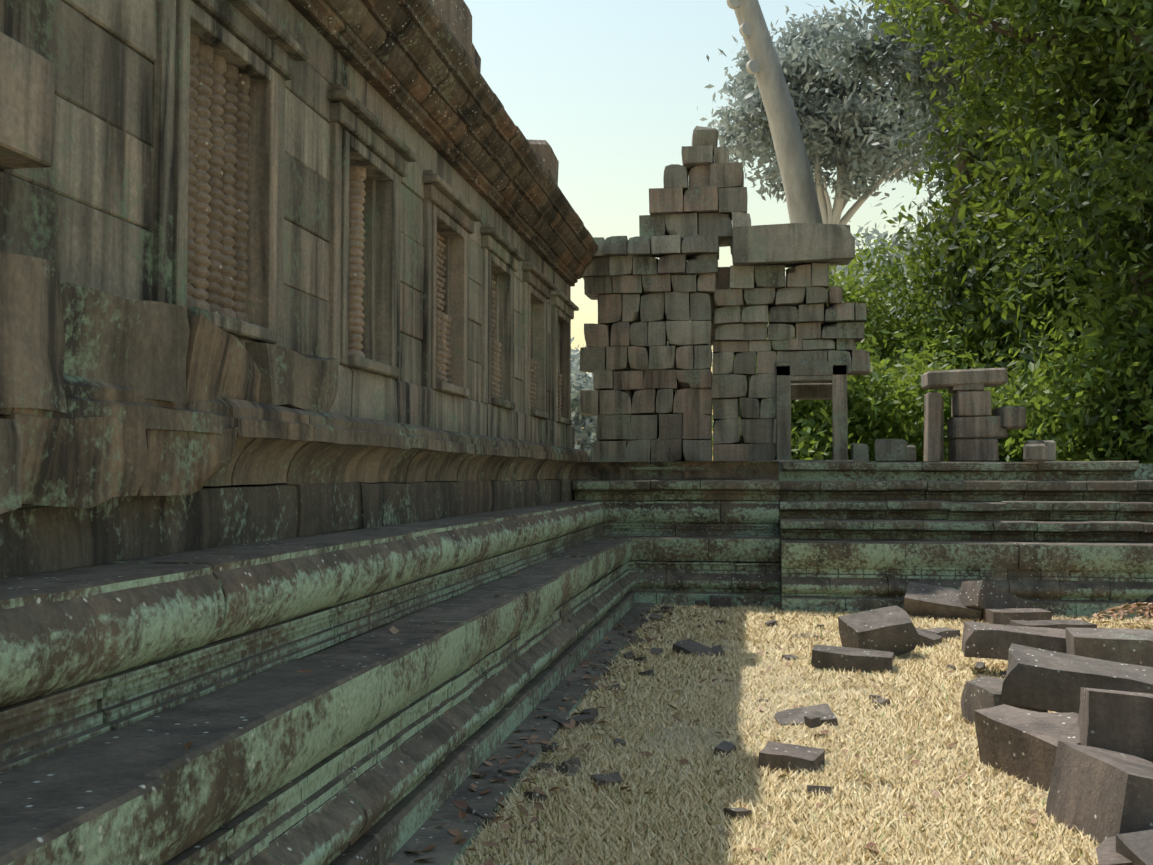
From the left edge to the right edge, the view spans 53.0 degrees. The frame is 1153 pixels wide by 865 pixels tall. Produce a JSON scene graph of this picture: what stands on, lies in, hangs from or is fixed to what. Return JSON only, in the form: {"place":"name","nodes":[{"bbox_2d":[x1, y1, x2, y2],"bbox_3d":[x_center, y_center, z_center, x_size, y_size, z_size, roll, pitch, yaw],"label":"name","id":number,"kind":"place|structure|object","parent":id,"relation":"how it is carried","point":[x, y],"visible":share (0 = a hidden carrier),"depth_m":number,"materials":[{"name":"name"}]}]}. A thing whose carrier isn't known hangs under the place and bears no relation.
{"place":"outdoors","nodes":[
{"label":"outdoors","id":0,"kind":"place"},
{"bbox_2d":[0,0,578,425],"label":"gallery wall","id":1,"kind":"structure","parent":0,"point":[94,130],"depth_m":6.15,"materials":[{"name":"grey stone"}]},
{"bbox_2d":[187,33,561,416],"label":"balusters","id":2,"kind":"object","parent":1,"relation":"in","point":[218,179],"visible":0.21,"depth_m":5.82,"materials":[{"name":"brown stone"}]},
{"bbox_2d":[288,0,597,286],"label":"cornice","id":3,"kind":"structure","parent":1,"relation":"on","point":[412,64],"depth_m":9.06,"materials":[{"name":"stone"}]},
{"bbox_2d":[429,0,559,188],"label":"roof stones","id":4,"kind":"object","parent":3,"relation":"on","point":[456,16],"visible":0.12,"depth_m":8.82,"materials":[{"name":"stone"}]},
{"bbox_2d":[0,479,778,578],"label":"dark band wall","id":5,"kind":"structure","parent":0,"point":[46,539],"depth_m":5.45,"materials":[{"name":"grey stone"}]},
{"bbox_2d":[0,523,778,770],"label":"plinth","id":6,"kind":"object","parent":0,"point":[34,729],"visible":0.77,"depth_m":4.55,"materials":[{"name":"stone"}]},
{"bbox_2d":[236,337,574,448],"bbox_3d":[-1.818,-0.267,6.785,0.684,0.344,18.992,0,-2,9],"label":"wall base","id":7,"kind":"object","parent":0,"point":[363,394],"visible":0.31,"depth_m":9.04,"materials":[{"name":"grey stone"}]},
{"bbox_2d":[464,0,977,460],"label":"sky","id":8,"kind":"structure","parent":0,"point":[615,89],"materials":[{"name":"blue"}]},
{"bbox_2d":[451,603,1152,864],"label":"ground","id":9,"kind":"structure","parent":0,"point":[712,739],"depth_m":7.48,"materials":[{"name":"beige plant"}]},
{"bbox_2d":[0,500,1152,864],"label":"plinth","id":10,"kind":"structure","parent":9,"relation":"on","point":[374,746],"depth_m":5.21,"materials":[{"name":"stone"}]},
{"bbox_2d":[0,375,778,485],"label":"wall base","id":11,"kind":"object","parent":10,"relation":"on","point":[277,445],"depth_m":6.68,"materials":[{"name":"grey stone"}]},
{"bbox_2d":[0,252,337,513],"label":"stone blocks","id":12,"kind":"structure","parent":11,"relation":"on","point":[54,328],"depth_m":4.21,"materials":[{"name":"grey stone"}]},
{"bbox_2d":[572,461,1152,541],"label":"platform tiers","id":13,"kind":"object","parent":10,"relation":"on","point":[1092,503],"visible":0.85,"depth_m":14.79,"materials":[{"name":"stone"}]},
{"bbox_2d":[183,571,1152,864],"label":"dead leaves","id":14,"kind":"object","parent":9,"relation":"on","point":[1143,607],"visible":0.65,"depth_m":7.00,"materials":[{"name":"brown plant"}]},
{"bbox_2d":[465,580,1152,864],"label":"rubble","id":15,"kind":"object","parent":9,"relation":"on","point":[1085,754],"visible":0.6,"depth_m":7.08,"materials":[{"name":"grey stone"}]},
{"bbox_2d":[712,217,1152,463],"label":"shrub leaves","id":16,"kind":"object","parent":9,"relation":"on","point":[885,396],"visible":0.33,"depth_m":20.81,"materials":[{"name":"green plant"}]},
{"bbox_2d":[779,462,1152,535],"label":"platform","id":17,"kind":"object","parent":9,"relation":"on","point":[1144,472],"depth_m":15.37,"materials":[{"name":"stone"}]},
{"bbox_2d":[580,126,1055,461],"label":"ruined stone wall","id":18,"kind":"structure","parent":17,"relation":"on","point":[676,311],"depth_m":15.94,"materials":[{"name":"grey stone"}]},
{"bbox_2d":[851,0,1152,457],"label":"leaves","id":19,"kind":"object","parent":9,"relation":"on","point":[1055,158],"visible":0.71,"depth_m":19.25,"materials":[{"name":"green plant"}]},
{"bbox_2d":[883,0,1152,463],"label":"dark trunks","id":20,"kind":"object","parent":9,"relation":"on","point":[996,28],"visible":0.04,"depth_m":18.73,"materials":[{"name":"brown plant"}]},
{"bbox_2d":[798,0,1082,365],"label":"leaves","id":21,"kind":"object","parent":20,"relation":"attached to","point":[888,60],"visible":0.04,"depth_m":27.56,"materials":[{"name":"green plant"}]},
{"label":"ground","id":22,"kind":"structure","parent":0,"visible":0},
{"bbox_2d":[571,0,978,461],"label":"leaves","id":23,"kind":"object","parent":22,"relation":"on","point":[823,119],"visible":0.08,"depth_m":44.47,"materials":[{"name":"grey plant"}]},
{"bbox_2d":[734,0,831,302],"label":"tree trunk","id":24,"kind":"object","parent":22,"relation":"on","point":[802,202],"visible":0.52,"depth_m":32.47,"materials":[{"name":"grey plant"}]},
{"bbox_2d":[726,0,915,280],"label":"branches","id":25,"kind":"object","parent":22,"relation":"on","point":[830,214],"visible":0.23,"depth_m":45.32,"materials":[{"name":"grey plant"}]}
]}

